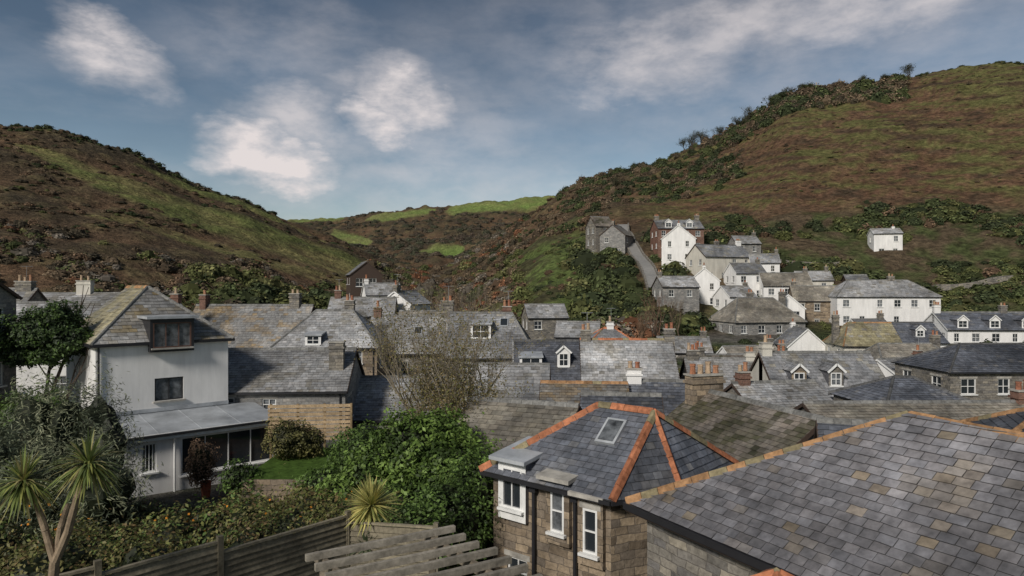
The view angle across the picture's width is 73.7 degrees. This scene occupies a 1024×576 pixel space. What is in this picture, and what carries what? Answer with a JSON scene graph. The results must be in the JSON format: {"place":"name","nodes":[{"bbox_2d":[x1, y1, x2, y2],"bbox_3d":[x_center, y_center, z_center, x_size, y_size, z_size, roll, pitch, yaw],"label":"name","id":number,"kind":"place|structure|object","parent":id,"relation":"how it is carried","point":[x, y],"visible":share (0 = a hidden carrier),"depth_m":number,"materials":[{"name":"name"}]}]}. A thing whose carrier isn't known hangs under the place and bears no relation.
{"place":"outdoors","nodes":[
{"label":"outdoors","id":0,"kind":"place"},
{"bbox_2d":[0,62,1023,575],"bbox_3d":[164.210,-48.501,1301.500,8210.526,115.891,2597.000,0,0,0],"label":"terrain","id":1,"kind":"structure","parent":0,"point":[858,136],"depth_m":181.08,"materials":[{"name":"green plant"}]},
{"bbox_2d":[0,282,22,404],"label":"slate hung house","id":2,"kind":"structure","parent":1,"relation":"on","point":[8,297],"depth_m":31.87,"materials":[{"name":"grey stone"}]},
{"bbox_2d":[0,373,68,427],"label":"ivy hedge","id":3,"kind":"object","parent":1,"relation":"on","point":[21,397],"visible":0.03,"depth_m":27.52,"materials":[{"name":"green plant"}]},
{"bbox_2d":[0,285,96,400],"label":"evergreen tree","id":4,"kind":"object","parent":1,"relation":"on","point":[55,331],"visible":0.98,"depth_m":30.54,"materials":[{"name":"green plant"}]},
{"bbox_2d":[16,301,107,396],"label":"white cottage","id":5,"kind":"structure","parent":1,"relation":"on","point":[20,305],"depth_m":42.77,"materials":[{"name":"paint"}]},
{"bbox_2d":[0,426,129,575],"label":"cordyline palm","id":6,"kind":"object","parent":1,"relation":"on","point":[24,487],"visible":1,"depth_m":8.95,"materials":[{"name":"green plant"}]},
{"bbox_2d":[0,349,168,547],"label":"tamarisk shrub","id":7,"kind":"object","parent":1,"relation":"on","point":[43,429],"visible":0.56,"depth_m":21.51,"materials":[{"name":"green plant"}]},
{"bbox_2d":[2,123,276,214],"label":"hillside scrub","id":8,"kind":"object","parent":1,"relation":"on","point":[177,174],"visible":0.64,"depth_m":240.76,"materials":[{"name":"plant"}]},
{"bbox_2d":[0,216,345,310],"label":"hillside scrub","id":9,"kind":"object","parent":1,"relation":"on","point":[72,271],"visible":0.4,"depth_m":116.60,"materials":[{"name":"green plant"}]},
{"bbox_2d":[66,285,282,497],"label":"white house","id":10,"kind":"structure","parent":1,"relation":"on","point":[169,355],"depth_m":31.44,"materials":[{"name":"paint"}]},
{"bbox_2d":[0,124,383,292],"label":"hillside scrub","id":11,"kind":"object","parent":1,"relation":"on","point":[50,193],"visible":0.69,"depth_m":173.61,"materials":[{"name":"plant"}]},
{"bbox_2d":[181,437,221,493],"bbox_3d":[-12.709,7.178,27.835,1.414,2.576,1.302,0,0,27],"label":"flowering shrub","id":12,"kind":"object","parent":1,"relation":"on","point":[201,463],"visible":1,"depth_m":27.68,"materials":[{"name":"red plant"}]},
{"bbox_2d":[0,464,478,575],"bbox_3d":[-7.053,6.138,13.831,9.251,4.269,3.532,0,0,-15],"label":"garden hedge","id":13,"kind":"object","parent":1,"relation":"on","point":[79,556],"visible":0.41,"depth_m":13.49,"materials":[{"name":"green plant"}]},
{"bbox_2d":[59,510,438,575],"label":"timber fence","id":14,"kind":"object","parent":1,"relation":"on","point":[280,555],"visible":0.65,"depth_m":11.78,"materials":[{"name":"brown wood"}]},
{"bbox_2d":[163,260,345,311],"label":"hedgerow trees","id":15,"kind":"object","parent":1,"relation":"on","point":[263,290],"visible":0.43,"depth_m":124.26,"materials":[{"name":"green plant"}]},
{"bbox_2d":[241,448,339,505],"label":"lawn terrace","id":16,"kind":"structure","parent":1,"relation":"on","point":[272,468],"depth_m":27.16,"materials":[{"name":"green plant"}]},
{"bbox_2d":[260,415,326,459],"bbox_3d":[-9.383,6.517,29.420,2.596,2.226,2.558,0,0,0],"label":"shrub","id":17,"kind":"object","parent":16,"relation":"on","point":[288,440],"visible":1,"depth_m":29.02,"materials":[{"name":"green plant"}]},
{"bbox_2d":[228,341,364,451],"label":"slate roofed cottage","id":18,"kind":"structure","parent":1,"relation":"on","point":[331,373],"depth_m":35.62,"materials":[{"name":"grey stone"}]},
{"bbox_2d":[216,414,386,499],"bbox_3d":[-7.576,6.876,26.689,7.012,3.333,5.045,0,0,-31],"label":"shrub","id":19,"kind":"object","parent":1,"relation":"on","point":[235,474],"visible":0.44,"depth_m":26.25,"materials":[{"name":"green plant"}]},
{"bbox_2d":[268,403,352,457],"bbox_3d":[-9.399,7.150,31.877,3.839,3.500,0.186,0,0,-6],"label":"slatted fence","id":20,"kind":"object","parent":1,"relation":"on","point":[324,417],"visible":0.58,"depth_m":31.84,"materials":[{"name":"brown wood"}]},
{"bbox_2d":[305,334,387,374],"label":"walls and windows","id":21,"kind":"structure","parent":1,"relation":"on","point":[317,341],"depth_m":49.00,"materials":[{"name":"stone"}]},
{"bbox_2d":[270,309,388,348],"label":"roof","id":22,"kind":"structure","parent":21,"relation":"on","point":[334,324],"depth_m":50.32,"materials":[{"name":"stone"}]},
{"bbox_2d":[327,279,397,320],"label":"stone cottage","id":23,"kind":"structure","parent":1,"relation":"on","point":[363,305],"depth_m":74.98,"materials":[{"name":"grey stone"}]},
{"bbox_2d":[344,261,383,296],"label":"wooden chalet","id":24,"kind":"object","parent":1,"relation":"on","point":[355,276],"visible":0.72,"depth_m":109.08,"materials":[{"name":"brown wood"}]},
{"bbox_2d":[339,474,402,555],"bbox_3d":[-2.711,5.283,13.158,1.250,3.435,1.305,0,0,41],"label":"yucca plant","id":25,"kind":"object","parent":1,"relation":"on","point":[371,495],"visible":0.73,"depth_m":13.06,"materials":[{"name":"green plant"}]},
{"bbox_2d":[361,275,399,296],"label":"white cottage","id":26,"kind":"structure","parent":1,"relation":"on","point":[376,289],"depth_m":90.85,"materials":[{"name":"paint"}]},
{"bbox_2d":[387,274,431,313],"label":"white cottage","id":27,"kind":"structure","parent":1,"relation":"on","point":[410,299],"depth_m":78.23,"materials":[{"name":"paint"}]},
{"bbox_2d":[296,205,527,263],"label":"distant woodland","id":28,"kind":"object","parent":1,"relation":"on","point":[462,238],"visible":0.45,"depth_m":567.96,"materials":[{"name":"brown plant"}]},
{"bbox_2d":[353,375,471,434],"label":"stone cottage","id":29,"kind":"structure","parent":1,"relation":"on","point":[371,397],"depth_m":38.27,"materials":[{"name":"grey stone"}]},
{"bbox_2d":[314,402,513,547],"bbox_3d":[-3.213,6.146,22.505,6.664,5.165,5.508,0,0,0],"label":"ivy covered shrub","id":30,"kind":"object","parent":1,"relation":"on","point":[401,457],"visible":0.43,"depth_m":21.89,"materials":[{"name":"green plant"}]},
{"bbox_2d":[387,355,444,374],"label":"walls and windows","id":31,"kind":"structure","parent":1,"relation":"on","point":[406,360],"depth_m":52.80,"materials":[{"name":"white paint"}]},
{"bbox_2d":[370,314,448,354],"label":"roof","id":32,"kind":"structure","parent":31,"relation":"on","point":[414,326],"depth_m":54.79,"materials":[{"name":"stone"}]},
{"bbox_2d":[375,431,500,575],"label":"shrub","id":33,"kind":"object","parent":1,"relation":"on","point":[464,502],"visible":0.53,"depth_m":18.37,"materials":[{"name":"green plant"}]},
{"bbox_2d":[344,282,548,422],"bbox_3d":[-2.375,4.051,28.210,9.000,8.602,6.332,0,0,-38],"label":"sparse tree","id":34,"kind":"object","parent":1,"relation":"on","point":[448,389],"visible":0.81,"depth_m":26.52,"materials":[{"name":"brown plant"}]},
{"bbox_2d":[363,218,529,323],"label":"valley scrub","id":35,"kind":"object","parent":1,"relation":"on","point":[508,265],"visible":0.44,"depth_m":214.22,"materials":[{"name":"green plant"}]},
{"bbox_2d":[430,291,528,324],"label":"valley scrub","id":36,"kind":"object","parent":1,"relation":"on","point":[518,301],"visible":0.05,"depth_m":126.03,"materials":[{"name":"plant"}]},
{"bbox_2d":[446,325,512,382],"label":"walls and windows","id":37,"kind":"structure","parent":1,"relation":"on","point":[480,327],"depth_m":51.83,"materials":[{"name":"stone"}]},
{"bbox_2d":[444,311,530,359],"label":"roof","id":38,"kind":"structure","parent":37,"relation":"on","point":[519,331],"depth_m":52.35,"materials":[{"name":"stone"}]},
{"bbox_2d":[472,362,550,399],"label":"stone cottage","id":39,"kind":"structure","parent":1,"relation":"on","point":[534,373],"depth_m":35.19,"materials":[{"name":"grey stone"}]},
{"bbox_2d":[458,396,582,456],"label":"stone cottage","id":40,"kind":"structure","parent":1,"relation":"on","point":[510,420],"depth_m":25.01,"materials":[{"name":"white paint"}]},
{"bbox_2d":[456,175,610,285],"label":"spur scrub","id":41,"kind":"object","parent":1,"relation":"on","point":[566,227],"visible":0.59,"depth_m":231.57,"materials":[{"name":"green plant"}]},
{"bbox_2d":[498,233,589,311],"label":"spur scrub","id":42,"kind":"object","parent":1,"relation":"on","point":[551,287],"visible":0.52,"depth_m":133.72,"materials":[{"name":"green plant"}]},
{"bbox_2d":[520,303,568,339],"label":"stone cottage","id":43,"kind":"structure","parent":1,"relation":"on","point":[543,318],"depth_m":92.73,"materials":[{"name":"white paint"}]},
{"bbox_2d":[513,339,580,380],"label":"dormer cottage","id":44,"kind":"structure","parent":1,"relation":"on","point":[561,357],"depth_m":48.14,"materials":[{"name":"stone"}]},
{"bbox_2d":[554,321,600,338],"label":"stone cottage","id":45,"kind":"structure","parent":1,"relation":"on","point":[567,329],"depth_m":70.99,"materials":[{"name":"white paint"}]},
{"bbox_2d":[539,380,628,403],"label":"stone cottage","id":46,"kind":"structure","parent":1,"relation":"on","point":[560,390],"depth_m":32.76,"materials":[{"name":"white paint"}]},
{"bbox_2d":[585,216,611,252],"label":"old stone mill","id":47,"kind":"object","parent":1,"relation":"on","point":[596,227],"visible":0.5,"depth_m":150.41,"materials":[{"name":"grey stone"}]},
{"bbox_2d":[478,401,738,575],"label":"hipped stone house","id":48,"kind":"structure","parent":1,"relation":"on","point":[565,488],"depth_m":17.74,"materials":[{"name":"stone"}]},
{"bbox_2d":[591,308,629,337],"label":"stone cottage","id":49,"kind":"structure","parent":1,"relation":"on","point":[609,330],"depth_m":61.27,"materials":[{"name":"white paint"}]},
{"bbox_2d":[600,225,633,253],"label":"walls and windows","id":50,"kind":"structure","parent":1,"relation":"on","point":[612,236],"depth_m":144.06,"materials":[{"name":"grey stone"}]},
{"bbox_2d":[580,391,663,413],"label":"slate outbuilding","id":51,"kind":"structure","parent":1,"relation":"on","point":[650,400],"depth_m":27.33,"materials":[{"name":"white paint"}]},
{"bbox_2d":[586,308,664,337],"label":"rust shrubs","id":52,"kind":"object","parent":1,"relation":"on","point":[631,324],"visible":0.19,"depth_m":95.29,"materials":[{"name":"brown plant"}]},
{"bbox_2d":[579,322,679,380],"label":"stone cottage","id":53,"kind":"structure","parent":1,"relation":"on","point":[604,359],"depth_m":46.61,"materials":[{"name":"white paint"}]},
{"bbox_2d":[556,228,715,335],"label":"village trees","id":54,"kind":"object","parent":1,"relation":"on","point":[617,288],"visible":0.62,"depth_m":117.51,"materials":[{"name":"green plant"}]},
{"bbox_2d":[556,127,746,212],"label":"crest scrub","id":55,"kind":"object","parent":1,"relation":"on","point":[715,168],"visible":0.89,"depth_m":237.85,"materials":[{"name":"green plant"}]},
{"bbox_2d":[623,343,684,415],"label":"stone cottage","id":56,"kind":"structure","parent":1,"relation":"on","point":[672,391],"depth_m":33.18,"materials":[{"name":"white paint"}]},
{"bbox_2d":[651,270,700,314],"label":"stone cottage","id":57,"kind":"structure","parent":1,"relation":"on","point":[684,288],"depth_m":110.20,"materials":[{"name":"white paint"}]},
{"bbox_2d":[650,219,703,257],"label":"walls and windows","id":58,"kind":"structure","parent":1,"relation":"on","point":[656,235],"depth_m":140.79,"materials":[{"name":"brick"}]},
{"bbox_2d":[661,226,695,268],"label":"walls and windows","id":59,"kind":"structure","parent":1,"relation":"on","point":[678,243],"depth_m":132.17,"materials":[{"name":"white paint"}]},
{"bbox_2d":[656,327,713,356],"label":"stone cottage","id":60,"kind":"structure","parent":1,"relation":"on","point":[681,342],"depth_m":80.94,"materials":[{"name":"white paint"}]},
{"bbox_2d":[694,263,720,305],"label":"white cottage","id":61,"kind":"structure","parent":1,"relation":"on","point":[707,281],"depth_m":116.01,"materials":[{"name":"paint"}]},
{"bbox_2d":[679,343,755,388],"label":"stone cottage","id":62,"kind":"structure","parent":1,"relation":"on","point":[728,366],"depth_m":48.69,"materials":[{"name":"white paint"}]},
{"bbox_2d":[686,246,749,278],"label":"walls and windows","id":63,"kind":"structure","parent":1,"relation":"on","point":[696,258],"depth_m":125.88,"materials":[{"name":"white paint"}]},
{"bbox_2d":[684,244,748,258],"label":"roof","id":64,"kind":"structure","parent":63,"relation":"on","point":[713,250],"depth_m":127.27,"materials":[{"name":"stone"}]},
{"bbox_2d":[712,280,757,310],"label":"white cottage","id":65,"kind":"structure","parent":1,"relation":"on","point":[723,295],"depth_m":112.70,"materials":[{"name":"paint"}]},
{"bbox_2d":[722,257,765,295],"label":"white cottage","id":66,"kind":"structure","parent":1,"relation":"on","point":[736,273],"depth_m":120.14,"materials":[{"name":"paint"}]},
{"bbox_2d":[726,230,761,253],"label":"stone cottage","id":67,"kind":"structure","parent":1,"relation":"on","point":[751,244],"depth_m":135.27,"materials":[{"name":"grey stone"}]},
{"bbox_2d":[667,361,824,461],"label":"moss roofed cottage","id":68,"kind":"structure","parent":1,"relation":"on","point":[737,427],"depth_m":23.71,"materials":[{"name":"white paint"}]},
{"bbox_2d":[716,334,776,355],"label":"white cottage","id":69,"kind":"structure","parent":1,"relation":"on","point":[731,349],"depth_m":74.54,"materials":[{"name":"paint"}]},
{"bbox_2d":[709,320,804,335],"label":"walls and windows","id":70,"kind":"structure","parent":1,"relation":"on","point":[754,328],"depth_m":97.02,"materials":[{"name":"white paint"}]},
{"bbox_2d":[708,297,807,323],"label":"roof","id":71,"kind":"structure","parent":70,"relation":"on","point":[739,310],"depth_m":98.89,"materials":[{"name":"stone"}]},
{"bbox_2d":[749,247,780,271],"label":"white cottage","id":72,"kind":"structure","parent":1,"relation":"on","point":[770,262],"depth_m":125.15,"materials":[{"name":"paint"}]},
{"bbox_2d":[724,362,832,407],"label":"stone cottage","id":73,"kind":"structure","parent":1,"relation":"on","point":[792,393],"depth_m":35.35,"materials":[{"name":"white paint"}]},
{"bbox_2d":[759,266,813,299],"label":"white cottage","id":74,"kind":"structure","parent":1,"relation":"on","point":[770,284],"depth_m":117.15,"materials":[{"name":"paint"}]},
{"bbox_2d":[751,357,843,386],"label":"walls and windows","id":75,"kind":"structure","parent":1,"relation":"on","point":[834,377],"depth_m":39.75,"materials":[{"name":"paint"}]},
{"bbox_2d":[749,351,884,400],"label":"roof","id":76,"kind":"structure","parent":75,"relation":"on","point":[857,367],"depth_m":40.98,"materials":[{"name":"stone"}]},
{"bbox_2d":[773,318,825,350],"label":"white cottage","id":77,"kind":"structure","parent":1,"relation":"on","point":[794,337],"depth_m":83.10,"materials":[{"name":"paint"}]},
{"bbox_2d":[788,279,835,321],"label":"stone cottage","id":78,"kind":"structure","parent":1,"relation":"on","point":[815,300],"depth_m":108.52,"materials":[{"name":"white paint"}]},
{"bbox_2d":[605,66,1023,224],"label":"bracken tufts","id":79,"kind":"object","parent":1,"relation":"on","point":[883,161],"visible":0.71,"depth_m":195.87,"materials":[{"name":"brown plant"}]},
{"bbox_2d":[794,265,834,284],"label":"white cottage","id":80,"kind":"structure","parent":1,"relation":"on","point":[825,277],"depth_m":122.06,"materials":[{"name":"paint"}]},
{"bbox_2d":[720,72,911,146],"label":"crest scrub","id":81,"kind":"object","parent":1,"relation":"on","point":[895,87],"visible":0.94,"depth_m":247.43,"materials":[{"name":"green plant"}]},
{"bbox_2d":[623,410,1023,575],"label":"slate roofed building","id":82,"kind":"structure","parent":1,"relation":"on","point":[909,493],"depth_m":11.17,"materials":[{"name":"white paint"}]},
{"bbox_2d":[643,321,1023,371],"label":"garden shrubs","id":83,"kind":"object","parent":1,"relation":"on","point":[821,323],"visible":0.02,"depth_m":91.67,"materials":[{"name":"green plant"}]},
{"bbox_2d":[813,417,873,438],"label":"slate outbuilding","id":84,"kind":"structure","parent":1,"relation":"on","point":[824,426],"depth_m":19.59,"materials":[{"name":"white paint"}]},
{"bbox_2d":[825,343,867,350],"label":"walls and windows","id":85,"kind":"structure","parent":1,"relation":"on","point":[829,347],"depth_m":78.15,"materials":[{"name":"white paint"}]},
{"bbox_2d":[822,322,902,346],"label":"roof","id":86,"kind":"structure","parent":85,"relation":"on","point":[860,334],"depth_m":78.54,"materials":[{"name":"stone"}]},
{"bbox_2d":[704,196,1023,279],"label":"hedgerow trees","id":87,"kind":"object","parent":1,"relation":"on","point":[953,211],"visible":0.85,"depth_m":145.48,"materials":[{"name":"green plant"}]},
{"bbox_2d":[829,297,940,325],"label":"walls and windows","id":88,"kind":"structure","parent":1,"relation":"on","point":[902,309],"depth_m":104.07,"materials":[{"name":"white paint"}]},
{"bbox_2d":[828,279,942,297],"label":"roof","id":89,"kind":"structure","parent":88,"relation":"on","point":[886,288],"depth_m":105.64,"materials":[{"name":"stone"}]},
{"bbox_2d":[866,224,903,251],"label":"hillside cottage","id":90,"kind":"structure","parent":1,"relation":"on","point":[881,239],"depth_m":135.20,"materials":[{"name":"white paint"}]},
{"bbox_2d":[828,375,969,400],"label":"slate roofed cottage","id":91,"kind":"structure","parent":1,"relation":"on","point":[901,387],"depth_m":35.28,"materials":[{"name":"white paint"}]},
{"bbox_2d":[875,336,923,376],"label":"white cottage","id":92,"kind":"structure","parent":1,"relation":"on","point":[886,366],"depth_m":56.84,"materials":[{"name":"paint"}]},
{"bbox_2d":[793,379,1023,419],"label":"row of cottages","id":93,"kind":"object","parent":1,"relation":"on","point":[879,409],"visible":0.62,"depth_m":28.61,"materials":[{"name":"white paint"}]},
{"bbox_2d":[812,257,1023,311],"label":"garden hedges","id":94,"kind":"object","parent":1,"relation":"on","point":[986,293],"visible":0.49,"depth_m":117.51,"materials":[{"name":"green plant"}]},
{"bbox_2d":[891,322,950,347],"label":"white cottage","id":95,"kind":"structure","parent":1,"relation":"on","point":[908,332],"depth_m":78.59,"materials":[{"name":"stone"}]},
{"bbox_2d":[891,343,1023,399],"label":"slate roofed house","id":96,"kind":"structure","parent":1,"relation":"on","point":[982,371],"depth_m":49.63,"materials":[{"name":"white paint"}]},
{"bbox_2d":[922,275,1012,289],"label":"garden wall","id":97,"kind":"structure","parent":1,"relation":"on","point":[989,281],"depth_m":118.50,"materials":[{"name":"stone"}]},
{"bbox_2d":[924,314,1023,342],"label":"walls and windows","id":98,"kind":"structure","parent":1,"relation":"on","point":[982,336],"depth_m":88.75,"materials":[{"name":"paint"}]},
{"bbox_2d":[923,311,1023,330],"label":"roof","id":99,"kind":"structure","parent":98,"relation":"on","point":[977,323],"depth_m":89.97,"materials":[{"name":"stone"}]},
{"bbox_2d":[959,407,1023,431],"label":"lichen roofed cottage","id":100,"kind":"structure","parent":1,"relation":"on","point":[1012,419],"depth_m":18.85,"materials":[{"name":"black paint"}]},
{"bbox_2d":[0,0,1023,219],"label":"sky","id":101,"kind":"structure","parent":0,"point":[294,109],"materials":[{"name":"blue"}]},
{"bbox_2d":[617,223,657,289],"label":"hill road","id":102,"kind":"structure","parent":0,"point":[647,267],"depth_m":134.17,"materials":[{"name":"grey asphalt"}]},
{"label":"patio","id":103,"kind":"structure","parent":0,"visible":0},
{"bbox_2d":[305,525,542,575],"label":"wooden pergola","id":104,"kind":"object","parent":103,"relation":"on","point":[436,546],"visible":1,"depth_m":9.16,"materials":[{"name":"brown wood"}]},
{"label":"walls and windows","id":105,"kind":"object","parent":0,"visible":0},
{"bbox_2d":[193,304,315,347],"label":"roof","id":106,"kind":"structure","parent":105,"relation":"on","point":[257,325],"depth_m":54.78,"materials":[{"name":"stone"}]},
{"bbox_2d":[198,289,302,309],"bbox_3d":[-21.425,2.659,56.017,8.370,5.082,0.920,0,0,3],"label":"chimney","id":107,"kind":"object","parent":106,"relation":"on","point":[295,299],"visible":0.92,"depth_m":55.76,"materials":[{"name":"stone"}]},
{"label":"walls and windows","id":108,"kind":"object","parent":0,"visible":0},
{"bbox_2d":[42,292,119,300],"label":"roof","id":109,"kind":"structure","parent":108,"relation":"on","point":[92,296],"depth_m":59.32,"materials":[{"name":"stone"}]},
{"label":"walls and windows","id":110,"kind":"object","parent":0,"visible":0},
{"bbox_2d":[863,343,938,359],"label":"roof","id":111,"kind":"structure","parent":110,"relation":"on","point":[882,350],"depth_m":71.15,"materials":[{"name":"stone"}]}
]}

